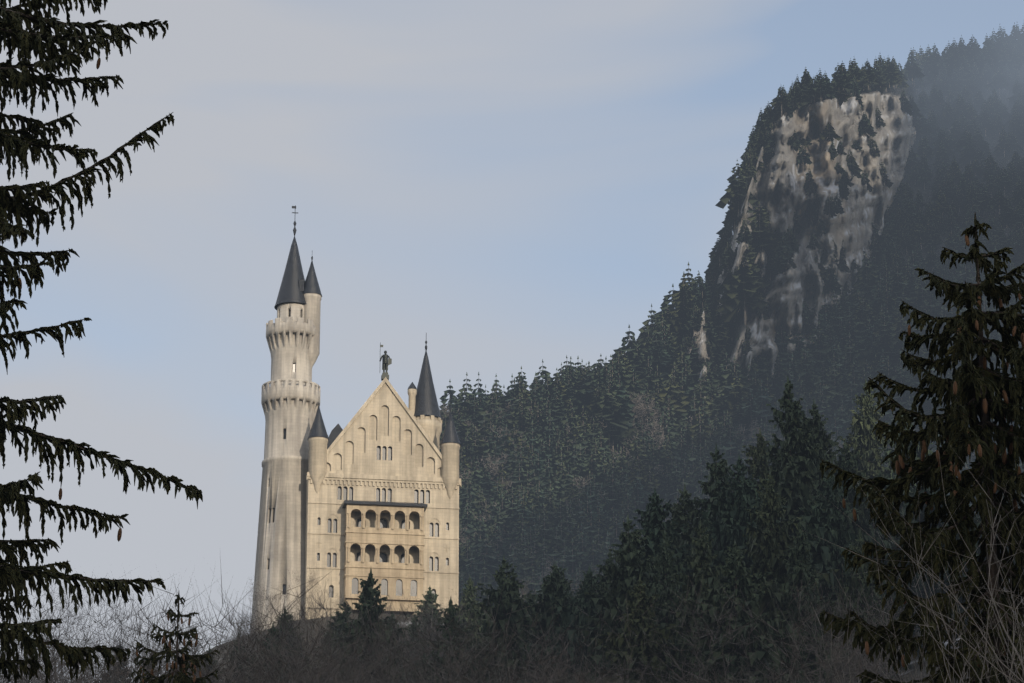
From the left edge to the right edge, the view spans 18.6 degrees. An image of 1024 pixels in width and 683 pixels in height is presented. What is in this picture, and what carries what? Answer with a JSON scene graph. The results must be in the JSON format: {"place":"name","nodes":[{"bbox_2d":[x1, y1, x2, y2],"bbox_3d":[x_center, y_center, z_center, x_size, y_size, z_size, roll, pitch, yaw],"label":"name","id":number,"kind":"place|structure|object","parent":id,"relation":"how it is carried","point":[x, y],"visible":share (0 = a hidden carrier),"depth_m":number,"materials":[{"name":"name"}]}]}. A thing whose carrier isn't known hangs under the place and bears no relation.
{"place":"outdoors","nodes":[
{"label":"outdoors","id":0,"kind":"place"},
{"bbox_2d":[251,302,320,633],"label":"castle tower","id":1,"kind":"structure","parent":0,"point":[290,399],"depth_m":468.94,"materials":[{"name":"beige stone"}]},
{"bbox_2d":[268,310,295,593],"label":"tower windows","id":2,"kind":"structure","parent":1,"relation":"in","point":[284,437],"depth_m":466.72,"materials":[{"name":"black glass"}]},
{"bbox_2d":[274,206,321,309],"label":"tower roofs","id":3,"kind":"structure","parent":1,"relation":"on","point":[295,286],"depth_m":479.61,"materials":[{"name":"grey metal"}]},
{"bbox_2d":[304,293,320,368],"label":"stair turret","id":4,"kind":"object","parent":1,"relation":"attached to","point":[312,306],"visible":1,"depth_m":477.54,"materials":[{"name":"beige stone"}]},
{"bbox_2d":[304,383,458,618],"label":"castle palas","id":5,"kind":"structure","parent":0,"point":[383,419],"depth_m":465.68,"materials":[{"name":"beige stone"}]},
{"bbox_2d":[344,505,347,598],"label":"castle loggia flank","id":6,"kind":"object","parent":5,"relation":"attached to","point":[345,553],"visible":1,"depth_m":461.20,"materials":[{"name":"beige stone"}]},
{"bbox_2d":[305,377,460,612],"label":"stone trim","id":7,"kind":"structure","parent":5,"relation":"attached to","point":[449,480],"depth_m":466.30,"materials":[{"name":"beige stone"}]},
{"bbox_2d":[317,447,448,597],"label":"windows","id":8,"kind":"structure","parent":5,"relation":"in","point":[383,556],"depth_m":465.31,"materials":[{"name":"grey glass"}]},
{"bbox_2d":[308,340,460,510],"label":"roofs","id":9,"kind":"structure","parent":5,"relation":"on","point":[426,401],"depth_m":473.67,"materials":[{"name":"grey metal"}]},
{"bbox_2d":[379,343,391,380],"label":"knight statue","id":10,"kind":"object","parent":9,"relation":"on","point":[386,360],"visible":1,"depth_m":472.39,"materials":[{"name":"grey metal"}]},
{"bbox_2d":[408,388,441,449],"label":"turret","id":11,"kind":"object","parent":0,"point":[431,425],"depth_m":476.05,"materials":[{"name":"beige stone"}]},
{"bbox_2d":[0,0,1023,682],"label":"sky","id":12,"kind":"structure","parent":0,"point":[503,186],"materials":[{"name":"blue"}]},
{"bbox_2d":[164,579,1023,682],"bbox_3d":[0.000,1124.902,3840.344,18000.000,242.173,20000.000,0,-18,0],"label":"terrain","id":13,"kind":"structure","parent":0,"point":[905,675],"depth_m":440.05,"materials":[{"name":"brown soil"}]},
{"bbox_2d":[0,0,202,682],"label":"foreground spruce","id":14,"kind":"object","parent":13,"relation":"on","point":[14,34],"visible":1,"depth_m":33.79,"materials":[{"name":"green plant"}]},
{"bbox_2d":[131,592,234,682],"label":"foreground spruce","id":15,"kind":"object","parent":13,"relation":"on","point":[181,675],"visible":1,"depth_m":59.00,"materials":[{"name":"green plant"}]},
{"bbox_2d":[343,510,424,613],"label":"castle loggia floors","id":16,"kind":"structure","parent":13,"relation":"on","point":[394,604],"depth_m":460.19,"materials":[{"name":"stone"}]},
{"bbox_2d":[345,504,423,600],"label":"balcony loggia","id":17,"kind":"object","parent":16,"relation":"on","point":[391,538],"visible":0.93,"depth_m":460.67,"materials":[{"name":"stone"}]},
{"bbox_2d":[352,578,416,595],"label":"arched windows","id":18,"kind":"structure","parent":17,"relation":"in","point":[413,587],"depth_m":459.47,"materials":[{"name":"grey glass"}]},
{"bbox_2d":[0,552,1023,682],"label":"bare broadleaf trees","id":19,"kind":"object","parent":13,"relation":"on","point":[298,676],"visible":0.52,"depth_m":140.44,"materials":[{"name":"plant"}]},
{"bbox_2d":[99,377,1023,682],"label":"conifer trees","id":20,"kind":"object","parent":13,"relation":"on","point":[779,519],"visible":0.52,"depth_m":282.38,"materials":[{"name":"green plant"}]},
{"bbox_2d":[759,420,1023,682],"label":"bare shrub","id":21,"kind":"object","parent":13,"relation":"on","point":[1006,633],"visible":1,"depth_m":23.48,"materials":[{"name":"brown plant"}]},
{"bbox_2d":[819,213,1023,682],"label":"foreground spruce","id":22,"kind":"object","parent":13,"relation":"on","point":[973,388],"visible":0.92,"depth_m":30.91,"materials":[{"name":"green plant"}]},
{"bbox_2d":[611,63,1023,457],"bbox_3d":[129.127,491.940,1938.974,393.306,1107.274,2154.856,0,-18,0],"label":"mountain cliff","id":23,"kind":"structure","parent":0,"point":[777,190],"depth_m":1372.06,"materials":[{"name":"grey stone"}]},
{"bbox_2d":[439,391,975,602],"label":"bare trees","id":24,"kind":"object","parent":23,"relation":"on","point":[641,410],"visible":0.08,"depth_m":1165.37,"materials":[{"name":"plant"}]},
{"bbox_2d":[439,22,1023,616],"bbox_3d":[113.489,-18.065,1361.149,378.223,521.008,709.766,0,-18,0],"label":"mountain spruce forest","id":25,"kind":"object","parent":23,"relation":"on","point":[849,350],"visible":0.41,"depth_m":1268.08,"materials":[{"name":"green plant"}]}
]}

